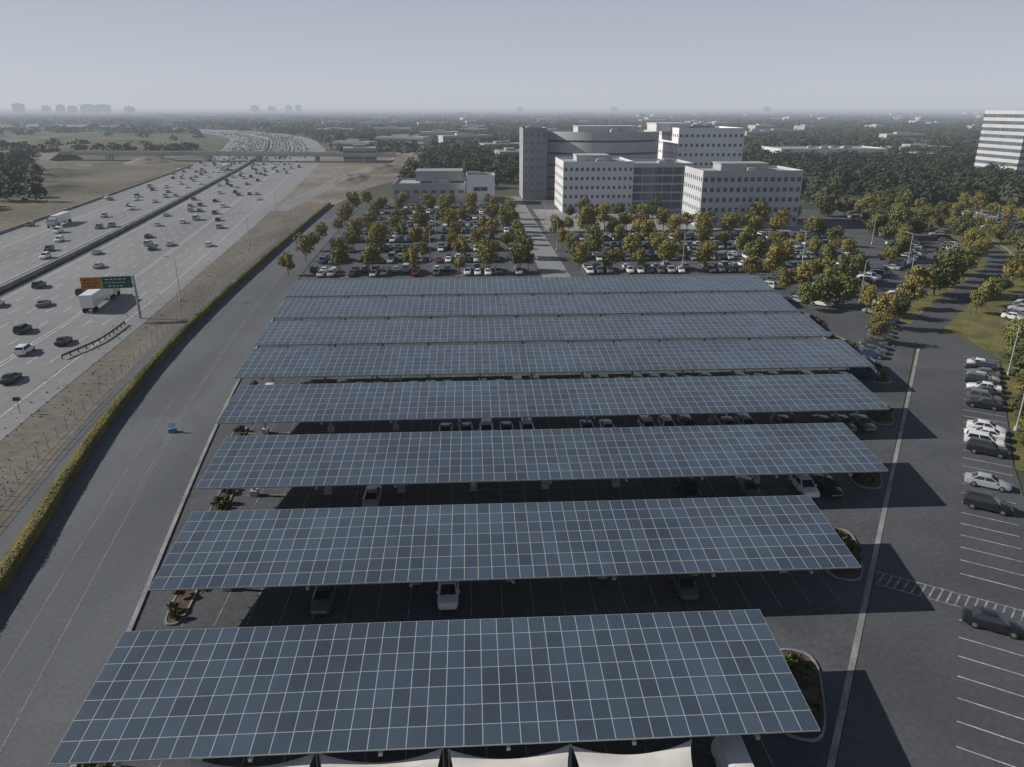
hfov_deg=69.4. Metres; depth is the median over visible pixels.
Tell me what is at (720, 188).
hospital wing
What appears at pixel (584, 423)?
parked car
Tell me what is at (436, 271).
parked car
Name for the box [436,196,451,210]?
tree
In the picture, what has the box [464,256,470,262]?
parked car
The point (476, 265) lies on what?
parked car
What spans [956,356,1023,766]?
bay markings
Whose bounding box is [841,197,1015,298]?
footpath
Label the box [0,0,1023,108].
sky
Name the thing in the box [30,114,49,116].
distant building
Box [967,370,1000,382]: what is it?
parked car
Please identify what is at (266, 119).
distant building
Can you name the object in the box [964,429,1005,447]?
parked car
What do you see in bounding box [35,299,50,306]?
moving car
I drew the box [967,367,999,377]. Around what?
parked car
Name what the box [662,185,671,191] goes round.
window
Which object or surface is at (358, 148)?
distant building
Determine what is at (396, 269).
parked car
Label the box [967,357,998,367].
parked car
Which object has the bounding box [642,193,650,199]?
window
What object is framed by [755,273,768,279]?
parked car
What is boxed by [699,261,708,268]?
parked car
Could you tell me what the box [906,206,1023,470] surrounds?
grass verge
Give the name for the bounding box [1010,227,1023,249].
tree
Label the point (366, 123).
distant building
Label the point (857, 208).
tree
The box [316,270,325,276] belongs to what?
parked car
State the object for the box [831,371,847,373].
parked car
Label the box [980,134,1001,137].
window
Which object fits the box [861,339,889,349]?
parked car
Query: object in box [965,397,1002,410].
parked car
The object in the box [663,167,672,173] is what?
window
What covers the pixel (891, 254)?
tree
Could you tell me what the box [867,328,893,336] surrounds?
parked car
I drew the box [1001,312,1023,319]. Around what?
parked car
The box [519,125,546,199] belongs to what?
stair tower
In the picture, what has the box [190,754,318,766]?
shade sail
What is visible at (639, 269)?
parked car
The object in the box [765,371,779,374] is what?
parked car
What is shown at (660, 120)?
distant building
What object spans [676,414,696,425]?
parked car
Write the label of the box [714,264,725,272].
parked car
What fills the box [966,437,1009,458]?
parked car
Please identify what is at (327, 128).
distant building
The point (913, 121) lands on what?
distant building
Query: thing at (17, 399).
roadside sign
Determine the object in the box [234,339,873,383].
solar canopy
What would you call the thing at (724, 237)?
tree
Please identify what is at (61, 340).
moving car
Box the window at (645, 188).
[642,185,651,191]
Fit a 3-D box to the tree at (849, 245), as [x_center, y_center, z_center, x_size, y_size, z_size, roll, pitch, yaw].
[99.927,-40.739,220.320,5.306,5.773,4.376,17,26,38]
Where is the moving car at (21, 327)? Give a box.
[12,323,31,333]
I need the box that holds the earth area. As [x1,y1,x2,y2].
[279,157,419,204]
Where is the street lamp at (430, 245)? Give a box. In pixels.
[429,228,437,260]
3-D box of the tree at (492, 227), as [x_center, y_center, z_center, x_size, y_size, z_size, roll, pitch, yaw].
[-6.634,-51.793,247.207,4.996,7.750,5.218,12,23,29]
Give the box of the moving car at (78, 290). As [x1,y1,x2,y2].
[75,287,87,295]
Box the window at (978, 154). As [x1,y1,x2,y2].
[976,153,996,157]
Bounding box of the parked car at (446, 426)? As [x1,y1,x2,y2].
[438,422,452,431]
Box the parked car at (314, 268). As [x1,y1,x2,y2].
[310,266,318,272]
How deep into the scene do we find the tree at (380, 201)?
310.94 m
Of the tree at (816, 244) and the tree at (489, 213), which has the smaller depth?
the tree at (816, 244)
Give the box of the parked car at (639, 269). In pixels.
[635,266,644,272]
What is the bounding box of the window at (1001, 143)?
[1000,141,1022,145]
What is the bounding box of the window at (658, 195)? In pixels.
[652,193,660,199]
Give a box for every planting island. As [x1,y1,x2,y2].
[164,590,197,625]
[209,489,234,510]
[231,426,246,435]
[780,648,825,741]
[823,335,857,349]
[825,527,862,581]
[848,472,882,488]
[863,402,893,424]
[865,377,891,382]
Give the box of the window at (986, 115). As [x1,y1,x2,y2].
[985,114,1005,117]
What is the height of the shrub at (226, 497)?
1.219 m
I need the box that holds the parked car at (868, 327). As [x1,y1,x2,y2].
[867,325,892,332]
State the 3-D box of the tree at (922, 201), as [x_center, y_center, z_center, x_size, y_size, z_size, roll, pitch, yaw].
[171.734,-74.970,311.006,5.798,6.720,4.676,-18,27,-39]
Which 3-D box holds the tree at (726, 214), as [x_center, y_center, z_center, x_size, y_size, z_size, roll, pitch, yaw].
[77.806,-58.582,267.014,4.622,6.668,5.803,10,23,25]
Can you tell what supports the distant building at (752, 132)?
on the ground
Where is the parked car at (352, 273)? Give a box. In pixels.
[348,270,356,276]
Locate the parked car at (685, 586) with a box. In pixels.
[670,574,698,599]
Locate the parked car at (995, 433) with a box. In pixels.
[964,426,1005,440]
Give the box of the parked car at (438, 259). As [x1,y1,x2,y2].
[435,256,441,262]
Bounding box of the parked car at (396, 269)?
[392,266,399,271]
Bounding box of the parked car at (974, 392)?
[966,387,1002,402]
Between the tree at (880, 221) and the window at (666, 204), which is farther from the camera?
the window at (666, 204)
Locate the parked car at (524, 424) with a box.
[519,417,534,429]
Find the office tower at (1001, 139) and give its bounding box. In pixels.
[974,110,1023,175]
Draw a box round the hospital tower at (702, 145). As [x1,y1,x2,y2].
[647,122,744,165]
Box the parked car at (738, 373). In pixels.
[732,371,746,375]
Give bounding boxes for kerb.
[70,302,282,766]
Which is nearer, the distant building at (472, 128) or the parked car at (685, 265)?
the parked car at (685, 265)
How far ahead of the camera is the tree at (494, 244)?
215.42 m
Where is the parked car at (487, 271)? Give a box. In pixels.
[484,268,491,274]
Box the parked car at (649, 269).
[645,266,654,272]
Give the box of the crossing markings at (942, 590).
[875,572,1023,621]
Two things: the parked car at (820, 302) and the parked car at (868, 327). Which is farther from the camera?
the parked car at (820, 302)
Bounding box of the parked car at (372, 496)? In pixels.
[362,485,381,506]
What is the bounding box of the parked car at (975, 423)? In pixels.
[966,419,1006,433]
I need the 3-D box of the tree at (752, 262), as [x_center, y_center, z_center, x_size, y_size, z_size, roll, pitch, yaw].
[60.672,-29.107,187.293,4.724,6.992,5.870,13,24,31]
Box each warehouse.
[762,145,887,156]
[892,151,970,158]
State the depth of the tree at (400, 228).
246.12 m
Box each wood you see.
[0,111,984,131]
[0,122,205,152]
[0,142,1023,207]
[236,123,981,153]
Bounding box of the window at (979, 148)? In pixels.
[978,147,998,150]
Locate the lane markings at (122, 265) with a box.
[0,136,303,416]
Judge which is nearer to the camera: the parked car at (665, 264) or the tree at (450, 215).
the parked car at (665, 264)
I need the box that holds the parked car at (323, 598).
[310,585,337,614]
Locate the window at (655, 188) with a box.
[652,185,661,191]
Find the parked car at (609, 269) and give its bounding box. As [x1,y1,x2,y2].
[605,265,613,273]
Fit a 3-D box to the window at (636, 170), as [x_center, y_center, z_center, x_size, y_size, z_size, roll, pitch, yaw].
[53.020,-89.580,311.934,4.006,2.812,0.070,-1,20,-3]
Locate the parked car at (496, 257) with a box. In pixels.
[493,254,499,262]
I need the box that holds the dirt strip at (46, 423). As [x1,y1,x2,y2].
[0,204,331,599]
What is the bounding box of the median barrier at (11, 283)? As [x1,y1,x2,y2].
[0,130,268,291]
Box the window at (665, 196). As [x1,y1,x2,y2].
[661,193,670,199]
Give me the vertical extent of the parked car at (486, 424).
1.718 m
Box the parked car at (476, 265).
[473,263,480,268]
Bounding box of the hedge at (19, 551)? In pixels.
[0,202,330,595]
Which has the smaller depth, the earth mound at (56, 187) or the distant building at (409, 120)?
the earth mound at (56, 187)
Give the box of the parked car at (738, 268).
[735,265,745,271]
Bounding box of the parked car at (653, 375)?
[648,373,660,377]
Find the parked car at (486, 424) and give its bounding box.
[479,418,493,430]
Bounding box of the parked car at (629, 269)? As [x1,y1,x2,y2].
[625,265,634,272]
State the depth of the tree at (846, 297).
161.18 m
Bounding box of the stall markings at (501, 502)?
[159,206,861,766]
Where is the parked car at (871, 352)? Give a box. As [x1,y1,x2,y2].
[860,347,885,359]
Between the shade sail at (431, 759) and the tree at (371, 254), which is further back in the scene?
the tree at (371, 254)
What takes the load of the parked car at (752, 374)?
on the parking lot at (821, 628)
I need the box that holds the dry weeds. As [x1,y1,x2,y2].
[0,207,306,496]
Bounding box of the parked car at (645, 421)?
[637,415,656,426]
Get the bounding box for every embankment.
[22,152,82,160]
[392,154,479,164]
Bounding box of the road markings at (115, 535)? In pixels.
[0,267,286,751]
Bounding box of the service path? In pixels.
[0,214,312,559]
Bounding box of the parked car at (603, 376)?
[597,374,608,378]
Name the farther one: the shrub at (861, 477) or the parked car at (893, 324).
the parked car at (893, 324)
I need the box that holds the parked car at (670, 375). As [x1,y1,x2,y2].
[665,373,677,376]
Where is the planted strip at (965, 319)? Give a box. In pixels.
[897,225,1021,331]
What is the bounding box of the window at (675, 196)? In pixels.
[671,193,680,199]
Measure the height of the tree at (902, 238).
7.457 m
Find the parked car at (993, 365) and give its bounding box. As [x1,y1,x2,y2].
[965,360,997,370]
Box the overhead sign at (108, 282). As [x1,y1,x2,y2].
[79,275,141,318]
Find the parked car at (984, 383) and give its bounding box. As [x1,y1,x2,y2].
[966,381,1001,390]
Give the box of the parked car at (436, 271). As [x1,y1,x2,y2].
[432,268,439,275]
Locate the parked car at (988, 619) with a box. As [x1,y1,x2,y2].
[961,605,1023,638]
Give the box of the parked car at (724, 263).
[718,261,730,266]
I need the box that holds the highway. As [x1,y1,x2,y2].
[0,125,325,440]
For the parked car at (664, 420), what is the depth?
100.92 m
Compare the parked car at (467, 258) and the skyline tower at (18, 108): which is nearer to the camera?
the parked car at (467, 258)
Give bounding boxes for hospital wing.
[554,153,633,212]
[681,161,803,227]
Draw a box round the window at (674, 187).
[672,185,680,190]
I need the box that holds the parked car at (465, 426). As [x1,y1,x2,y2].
[458,422,473,430]
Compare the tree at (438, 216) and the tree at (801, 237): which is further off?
the tree at (438, 216)
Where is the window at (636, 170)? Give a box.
[634,168,642,173]
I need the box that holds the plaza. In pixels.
[533,209,810,230]
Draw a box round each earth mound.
[0,181,94,200]
[4,160,93,167]
[5,136,169,144]
[15,168,102,182]
[46,142,193,150]
[121,156,179,164]
[327,173,370,186]
[359,164,403,173]
[386,152,425,160]
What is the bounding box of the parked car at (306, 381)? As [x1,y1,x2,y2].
[300,379,313,383]
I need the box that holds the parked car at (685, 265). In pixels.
[680,263,689,268]
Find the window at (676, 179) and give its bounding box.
[673,176,681,182]
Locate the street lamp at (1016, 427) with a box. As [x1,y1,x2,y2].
[1012,367,1023,430]
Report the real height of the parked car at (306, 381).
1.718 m
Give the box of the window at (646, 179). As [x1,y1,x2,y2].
[643,176,651,182]
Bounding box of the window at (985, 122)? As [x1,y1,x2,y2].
[983,121,1004,123]
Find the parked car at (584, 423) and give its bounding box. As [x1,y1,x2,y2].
[579,419,595,427]
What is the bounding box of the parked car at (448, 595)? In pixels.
[436,581,459,609]
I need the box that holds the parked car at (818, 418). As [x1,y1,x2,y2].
[811,414,834,422]
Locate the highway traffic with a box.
[25,131,307,288]
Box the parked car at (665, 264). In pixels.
[660,260,670,267]
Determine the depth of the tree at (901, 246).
210.33 m
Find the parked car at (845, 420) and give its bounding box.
[830,414,856,431]
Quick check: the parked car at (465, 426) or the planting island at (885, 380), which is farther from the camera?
the planting island at (885, 380)
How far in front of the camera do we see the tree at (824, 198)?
300.03 m
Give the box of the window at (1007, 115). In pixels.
[1006,114,1023,117]
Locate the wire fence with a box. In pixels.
[0,225,287,496]
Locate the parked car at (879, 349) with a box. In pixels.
[859,343,887,353]
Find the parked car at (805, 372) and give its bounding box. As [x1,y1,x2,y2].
[798,370,812,374]
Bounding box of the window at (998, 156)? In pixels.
[997,155,1019,159]
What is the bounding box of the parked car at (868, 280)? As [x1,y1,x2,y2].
[854,276,874,283]
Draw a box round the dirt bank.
[0,157,203,230]
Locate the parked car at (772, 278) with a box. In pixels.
[765,275,780,284]
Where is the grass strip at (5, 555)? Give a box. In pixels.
[0,348,160,565]
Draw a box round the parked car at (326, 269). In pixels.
[320,267,328,272]
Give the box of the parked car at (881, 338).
[866,333,893,340]
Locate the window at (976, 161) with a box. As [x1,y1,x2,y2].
[975,159,995,164]
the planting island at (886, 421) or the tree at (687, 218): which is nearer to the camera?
the planting island at (886, 421)
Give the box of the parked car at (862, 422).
[849,414,876,430]
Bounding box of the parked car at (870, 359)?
[862,355,882,367]
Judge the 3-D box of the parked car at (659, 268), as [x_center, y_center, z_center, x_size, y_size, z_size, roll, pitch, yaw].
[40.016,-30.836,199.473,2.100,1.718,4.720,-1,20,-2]
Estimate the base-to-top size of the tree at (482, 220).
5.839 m
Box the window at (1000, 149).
[998,148,1020,152]
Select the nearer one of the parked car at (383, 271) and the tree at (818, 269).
the tree at (818, 269)
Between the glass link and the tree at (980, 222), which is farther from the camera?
the glass link
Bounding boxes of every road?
[0,205,360,766]
[802,191,1007,342]
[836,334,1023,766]
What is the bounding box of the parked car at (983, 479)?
[964,471,1011,491]
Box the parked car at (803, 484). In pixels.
[789,474,819,497]
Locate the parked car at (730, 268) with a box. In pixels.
[725,266,735,272]
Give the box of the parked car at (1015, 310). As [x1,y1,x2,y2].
[1002,309,1023,315]
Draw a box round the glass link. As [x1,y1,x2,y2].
[629,158,693,210]
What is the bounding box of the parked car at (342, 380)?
[336,378,348,382]
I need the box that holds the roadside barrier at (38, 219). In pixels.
[0,164,191,233]
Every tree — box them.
[277,251,295,274]
[293,232,315,260]
[305,231,320,250]
[315,221,328,240]
[329,236,347,251]
[330,246,350,273]
[331,218,343,231]
[335,204,352,225]
[341,202,353,212]
[343,229,359,246]
[345,217,362,239]
[346,190,361,209]
[359,215,371,228]
[360,244,383,269]
[361,191,372,204]
[364,227,385,250]
[365,210,376,221]
[365,223,373,234]
[368,200,379,214]
[369,218,391,243]
[376,197,384,211]
[389,206,402,217]
[389,214,400,227]
[393,220,407,235]
[395,197,404,207]
[397,190,409,204]
[400,243,420,267]
[401,208,410,215]
[408,225,425,241]
[411,213,427,226]
[412,211,421,219]
[413,204,424,212]
[416,241,429,255]
[420,192,436,208]
[423,224,432,235]
[434,208,444,219]
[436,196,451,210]
[438,194,449,204]
[440,207,459,227]
[444,229,458,244]
[447,193,454,203]
[449,220,461,233]
[450,234,469,256]
[453,257,465,272]
[457,207,467,219]
[465,193,477,207]
[466,205,474,217]
[469,225,488,244]
[474,237,499,267]
[478,215,487,225]
[483,194,492,204]
[483,204,497,217]
[484,217,500,238]
[487,239,499,252]
[489,197,499,205]
[490,203,501,214]
[496,204,515,226]
[500,231,515,248]
[502,197,517,209]
[504,241,529,265]
[510,209,519,221]
[511,219,520,226]
[511,222,524,233]
[514,228,527,238]
[514,231,533,251]
[523,249,535,269]
[549,215,565,238]
[556,227,568,247]
[563,232,581,256]
[564,206,575,216]
[564,216,574,231]
[571,241,592,269]
[576,196,593,211]
[576,204,599,237]
[584,233,605,258]
[585,222,603,239]
[597,202,610,230]
[601,247,623,264]
[605,215,621,233]
[612,202,625,217]
[614,223,625,245]
[619,211,634,230]
[622,232,641,256]
[628,203,639,215]
[630,218,645,232]
[630,246,645,265]
[634,203,651,219]
[640,218,656,243]
[648,229,670,252]
[649,195,663,217]
[655,207,672,229]
[656,235,680,263]
[665,212,683,232]
[672,228,684,242]
[678,244,687,255]
[680,212,695,230]
[693,210,715,230]
[694,220,713,242]
[694,242,717,269]
[698,240,714,251]
[701,210,715,219]
[715,232,731,241]
[719,212,740,232]
[721,212,732,230]
[734,230,755,249]
[738,212,753,228]
[741,255,762,274]
[742,225,757,239]
[742,238,768,258]
[748,215,764,230]
[749,200,771,221]
[763,243,786,274]
[767,231,774,241]
[768,216,786,230]
[771,231,785,245]
[773,209,791,229]
[775,266,796,292]
[776,236,796,262]
[794,261,816,284]
[796,233,806,244]
[796,260,820,275]
[797,284,819,309]
[799,281,815,303]
[803,215,820,231]
[807,236,823,252]
[809,273,846,306]
[811,216,829,233]
[813,191,836,216]
[815,256,831,276]
[817,266,841,277]
[819,237,841,261]
[821,201,836,216]
[825,225,844,240]
[825,263,849,275]
[827,274,856,306]
[831,253,872,276]
[835,195,856,215]
[835,272,862,307]
[841,237,857,251]
[850,249,865,255]
[853,201,862,212]
[856,284,878,312]
[857,193,878,210]
[861,208,876,220]
[865,313,893,339]
[866,211,889,236]
[870,292,901,318]
[875,202,893,215]
[878,221,897,239]
[879,190,895,208]
[881,246,899,262]
[885,240,908,257]
[887,289,911,317]
[889,206,914,227]
[893,201,903,212]
[894,234,913,255]
[895,189,914,208]
[895,228,913,239]
[897,281,927,307]
[899,223,913,233]
[904,265,938,300]
[909,204,935,225]
[909,217,927,235]
[914,197,927,207]
[919,243,968,294]
[925,217,937,226]
[926,207,942,220]
[935,200,952,215]
[935,214,947,229]
[944,215,961,229]
[949,202,963,216]
[950,216,979,242]
[951,246,977,274]
[951,254,968,281]
[957,192,973,207]
[959,209,975,219]
[964,228,988,245]
[965,240,986,265]
[965,246,977,263]
[968,192,988,212]
[970,289,987,313]
[974,213,986,226]
[974,236,993,261]
[978,276,1001,306]
[983,217,998,228]
[984,273,1014,298]
[986,202,1001,216]
[987,224,998,237]
[990,220,1012,242]
[1001,260,1023,286]
[1001,316,1023,334]
[1002,204,1017,218]
[1004,319,1023,353]
[1004,325,1023,352]
[1005,229,1023,246]
[1006,248,1023,280]
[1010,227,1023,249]
[1010,338,1023,370]
[1014,382,1023,391]
[1015,370,1023,381]
[1015,390,1023,407]
[1017,205,1023,221]
[1017,240,1023,253]
[1017,415,1023,440]
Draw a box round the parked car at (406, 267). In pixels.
[402,263,410,271]
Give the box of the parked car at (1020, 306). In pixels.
[1007,303,1023,310]
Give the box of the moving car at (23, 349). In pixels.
[14,343,34,355]
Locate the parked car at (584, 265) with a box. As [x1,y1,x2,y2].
[582,263,590,269]
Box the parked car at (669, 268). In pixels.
[665,265,675,272]
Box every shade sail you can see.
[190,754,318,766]
[319,748,444,766]
[448,743,570,766]
[570,739,692,766]
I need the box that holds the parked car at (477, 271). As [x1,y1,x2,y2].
[474,268,480,274]
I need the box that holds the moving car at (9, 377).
[0,372,21,383]
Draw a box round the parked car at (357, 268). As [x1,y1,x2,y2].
[351,266,359,271]
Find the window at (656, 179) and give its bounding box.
[653,176,661,182]
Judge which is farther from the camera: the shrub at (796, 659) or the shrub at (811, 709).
the shrub at (796, 659)
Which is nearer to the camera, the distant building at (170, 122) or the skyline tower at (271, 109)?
the distant building at (170, 122)
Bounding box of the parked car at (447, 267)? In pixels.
[443,265,450,270]
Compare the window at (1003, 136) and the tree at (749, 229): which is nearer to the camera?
the tree at (749, 229)
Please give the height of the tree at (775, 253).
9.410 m
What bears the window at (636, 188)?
in the glass link
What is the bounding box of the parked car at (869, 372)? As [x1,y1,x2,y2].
[845,366,880,379]
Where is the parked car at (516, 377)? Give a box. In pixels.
[511,376,522,379]
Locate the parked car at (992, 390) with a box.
[966,386,1001,396]
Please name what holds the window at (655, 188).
in the glass link
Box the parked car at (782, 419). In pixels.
[774,415,794,423]
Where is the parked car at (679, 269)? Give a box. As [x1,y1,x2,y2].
[675,266,684,272]
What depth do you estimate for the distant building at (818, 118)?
2429.03 m
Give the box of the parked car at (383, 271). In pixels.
[380,268,387,276]
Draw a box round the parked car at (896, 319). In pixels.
[875,312,899,322]
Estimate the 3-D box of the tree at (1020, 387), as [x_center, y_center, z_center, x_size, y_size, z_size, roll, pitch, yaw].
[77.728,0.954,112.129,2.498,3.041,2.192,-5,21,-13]
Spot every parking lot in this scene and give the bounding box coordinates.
[77,198,963,766]
[948,212,1023,316]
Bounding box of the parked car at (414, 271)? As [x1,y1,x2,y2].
[411,268,418,276]
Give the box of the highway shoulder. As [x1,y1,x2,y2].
[0,126,270,296]
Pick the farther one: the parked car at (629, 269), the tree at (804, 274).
the parked car at (629, 269)
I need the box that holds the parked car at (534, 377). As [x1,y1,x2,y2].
[529,375,539,379]
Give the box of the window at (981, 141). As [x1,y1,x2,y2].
[979,140,999,144]
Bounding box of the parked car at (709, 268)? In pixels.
[705,264,715,272]
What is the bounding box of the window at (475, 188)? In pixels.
[473,187,487,190]
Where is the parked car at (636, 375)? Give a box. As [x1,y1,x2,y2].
[631,373,643,377]
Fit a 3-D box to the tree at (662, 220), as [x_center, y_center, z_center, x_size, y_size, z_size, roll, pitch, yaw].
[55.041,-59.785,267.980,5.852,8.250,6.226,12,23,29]
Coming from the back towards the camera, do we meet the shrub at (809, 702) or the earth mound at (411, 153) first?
the earth mound at (411, 153)
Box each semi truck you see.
[46,211,71,227]
[78,288,119,312]
[220,163,227,170]
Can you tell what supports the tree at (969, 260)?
on the planted strip at (965, 319)
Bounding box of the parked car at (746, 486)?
[734,476,761,496]
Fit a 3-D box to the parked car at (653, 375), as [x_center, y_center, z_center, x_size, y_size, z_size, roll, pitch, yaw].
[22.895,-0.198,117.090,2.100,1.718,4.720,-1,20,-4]
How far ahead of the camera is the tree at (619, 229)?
232.29 m
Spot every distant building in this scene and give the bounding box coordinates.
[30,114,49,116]
[149,114,161,116]
[162,114,174,117]
[163,119,186,126]
[251,118,277,121]
[291,116,307,120]
[316,127,353,130]
[322,120,347,124]
[332,139,377,151]
[343,144,376,161]
[358,121,383,125]
[373,127,411,132]
[376,134,429,148]
[389,120,403,123]
[392,118,419,121]
[417,121,449,124]
[420,130,458,134]
[438,133,492,145]
[460,117,471,119]
[460,127,487,130]
[462,124,484,127]
[465,120,497,124]
[479,141,518,146]
[494,147,518,155]
[536,117,560,121]
[576,113,593,115]
[638,119,667,121]
[644,116,662,118]
[650,114,667,116]
[672,116,695,118]
[706,121,731,125]
[745,129,769,136]
[748,124,774,129]
[760,129,801,134]
[782,116,795,119]
[793,124,816,130]
[810,114,830,116]
[817,117,840,119]
[864,124,885,127]
[879,132,926,140]
[880,144,949,150]
[889,113,909,115]
[909,120,929,122]
[915,116,929,119]
[926,121,953,124]
[967,124,981,129]
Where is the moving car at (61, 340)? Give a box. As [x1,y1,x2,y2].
[54,336,72,345]
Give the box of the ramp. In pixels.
[267,163,391,210]
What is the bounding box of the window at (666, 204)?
[662,202,669,207]
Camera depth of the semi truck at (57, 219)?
277.81 m
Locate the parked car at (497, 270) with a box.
[494,266,501,274]
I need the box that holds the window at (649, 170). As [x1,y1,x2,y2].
[643,167,652,173]
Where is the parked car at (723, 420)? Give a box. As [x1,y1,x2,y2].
[714,415,736,424]
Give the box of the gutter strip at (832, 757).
[827,348,919,766]
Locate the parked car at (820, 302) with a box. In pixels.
[811,297,833,307]
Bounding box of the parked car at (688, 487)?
[676,477,701,497]
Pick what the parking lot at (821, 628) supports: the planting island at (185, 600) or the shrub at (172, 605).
the planting island at (185, 600)
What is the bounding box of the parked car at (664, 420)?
[657,415,676,426]
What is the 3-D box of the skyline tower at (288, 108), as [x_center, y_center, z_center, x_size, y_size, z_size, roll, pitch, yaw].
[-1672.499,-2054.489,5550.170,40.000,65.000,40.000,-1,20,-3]
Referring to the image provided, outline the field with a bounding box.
[0,126,199,156]
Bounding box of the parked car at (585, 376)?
[580,374,591,378]
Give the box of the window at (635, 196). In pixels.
[632,193,640,199]
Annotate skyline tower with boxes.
[11,103,25,113]
[41,105,51,113]
[56,104,65,113]
[67,106,77,113]
[80,104,94,113]
[93,104,111,114]
[124,106,135,113]
[251,105,259,113]
[268,106,275,112]
[285,105,292,112]
[295,105,301,112]
[610,107,617,112]
[762,106,770,112]
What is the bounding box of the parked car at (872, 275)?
[857,272,880,279]
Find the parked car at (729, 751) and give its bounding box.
[711,735,753,766]
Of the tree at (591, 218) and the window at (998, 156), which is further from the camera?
the window at (998, 156)
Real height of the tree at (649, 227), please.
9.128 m
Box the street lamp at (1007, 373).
[1004,322,1019,375]
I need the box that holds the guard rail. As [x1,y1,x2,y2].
[61,321,124,358]
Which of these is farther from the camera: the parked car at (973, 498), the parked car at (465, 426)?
the parked car at (465, 426)
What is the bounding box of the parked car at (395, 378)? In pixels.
[388,376,401,381]
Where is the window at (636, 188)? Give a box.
[633,185,641,191]
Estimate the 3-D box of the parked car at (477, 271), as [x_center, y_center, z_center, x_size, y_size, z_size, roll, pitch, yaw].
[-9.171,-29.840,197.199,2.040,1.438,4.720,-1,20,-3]
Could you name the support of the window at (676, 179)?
in the glass link
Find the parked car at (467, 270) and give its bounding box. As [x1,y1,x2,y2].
[463,267,470,274]
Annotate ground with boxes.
[0,109,1023,766]
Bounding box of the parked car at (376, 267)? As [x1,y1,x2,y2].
[373,265,379,271]
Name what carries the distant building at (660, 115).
on the ground
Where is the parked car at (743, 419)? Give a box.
[734,413,755,424]
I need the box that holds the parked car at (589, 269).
[585,266,593,273]
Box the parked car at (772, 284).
[765,280,776,287]
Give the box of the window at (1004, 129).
[1003,128,1023,131]
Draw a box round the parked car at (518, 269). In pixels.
[515,266,522,274]
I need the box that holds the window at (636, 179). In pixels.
[633,176,641,182]
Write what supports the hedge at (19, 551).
on the grass strip at (5, 555)
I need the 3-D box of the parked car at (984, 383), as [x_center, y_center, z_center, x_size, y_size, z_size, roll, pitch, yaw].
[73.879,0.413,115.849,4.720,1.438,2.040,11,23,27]
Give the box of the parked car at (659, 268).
[655,265,664,272]
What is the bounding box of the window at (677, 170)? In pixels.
[673,167,682,173]
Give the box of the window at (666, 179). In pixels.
[663,176,671,182]
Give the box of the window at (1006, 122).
[1004,121,1023,124]
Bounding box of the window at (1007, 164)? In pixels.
[995,161,1017,166]
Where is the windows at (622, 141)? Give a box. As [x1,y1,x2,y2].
[614,139,657,154]
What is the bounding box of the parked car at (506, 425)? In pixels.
[499,421,514,429]
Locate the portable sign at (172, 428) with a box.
[167,422,176,432]
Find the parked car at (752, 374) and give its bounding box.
[747,373,762,375]
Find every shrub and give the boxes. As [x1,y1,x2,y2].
[81,763,96,766]
[98,762,114,766]
[166,602,178,610]
[169,608,181,618]
[173,590,185,595]
[213,496,220,501]
[216,503,224,509]
[221,494,230,503]
[783,652,794,666]
[791,652,799,663]
[794,653,803,662]
[800,671,813,683]
[802,662,817,674]
[806,699,820,708]
[807,703,820,715]
[807,704,818,716]
[843,538,850,544]
[848,546,856,552]
[850,545,861,553]
[853,554,861,562]
[859,474,867,480]
[869,473,878,480]
[1002,353,1010,358]
[1007,398,1016,408]
[1013,406,1023,411]
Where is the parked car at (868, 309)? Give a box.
[862,307,875,313]
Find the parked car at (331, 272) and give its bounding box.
[327,268,335,276]
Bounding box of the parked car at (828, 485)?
[812,474,842,497]
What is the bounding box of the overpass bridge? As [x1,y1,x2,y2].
[58,150,400,162]
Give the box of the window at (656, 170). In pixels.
[653,167,662,173]
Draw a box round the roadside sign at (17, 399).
[12,397,20,411]
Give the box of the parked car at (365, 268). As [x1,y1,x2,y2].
[361,265,369,272]
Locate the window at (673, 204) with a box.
[671,202,679,207]
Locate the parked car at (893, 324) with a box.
[870,317,895,325]
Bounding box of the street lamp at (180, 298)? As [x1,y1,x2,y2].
[163,256,181,300]
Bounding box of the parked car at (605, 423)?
[599,419,615,427]
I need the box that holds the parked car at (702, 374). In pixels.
[698,372,711,376]
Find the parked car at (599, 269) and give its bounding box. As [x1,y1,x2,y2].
[595,265,603,273]
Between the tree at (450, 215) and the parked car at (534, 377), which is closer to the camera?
the parked car at (534, 377)
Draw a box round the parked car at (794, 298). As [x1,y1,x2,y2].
[786,295,804,303]
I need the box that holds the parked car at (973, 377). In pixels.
[965,372,999,384]
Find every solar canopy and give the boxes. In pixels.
[48,609,819,766]
[148,495,860,593]
[196,423,888,496]
[216,374,889,433]
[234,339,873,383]
[254,314,830,347]
[273,293,797,320]
[286,275,773,298]
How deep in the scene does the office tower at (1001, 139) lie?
480.10 m
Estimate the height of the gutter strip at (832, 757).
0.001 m
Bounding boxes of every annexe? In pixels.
[393,168,465,202]
[466,171,494,203]
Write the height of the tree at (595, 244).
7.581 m
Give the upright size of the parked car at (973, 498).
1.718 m
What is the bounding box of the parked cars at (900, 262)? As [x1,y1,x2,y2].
[318,203,1023,275]
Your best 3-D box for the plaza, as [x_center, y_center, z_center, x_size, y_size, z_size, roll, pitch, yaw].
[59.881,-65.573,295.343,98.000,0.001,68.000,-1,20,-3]
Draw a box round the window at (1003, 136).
[1001,135,1023,138]
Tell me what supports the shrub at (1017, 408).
on the grass verge
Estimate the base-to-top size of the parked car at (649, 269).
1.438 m
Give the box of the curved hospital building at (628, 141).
[546,125,658,196]
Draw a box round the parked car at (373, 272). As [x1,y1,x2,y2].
[369,270,377,276]
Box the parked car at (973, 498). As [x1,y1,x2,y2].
[963,488,1013,515]
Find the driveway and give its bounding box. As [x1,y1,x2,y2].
[505,197,581,293]
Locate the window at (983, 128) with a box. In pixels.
[982,127,1002,130]

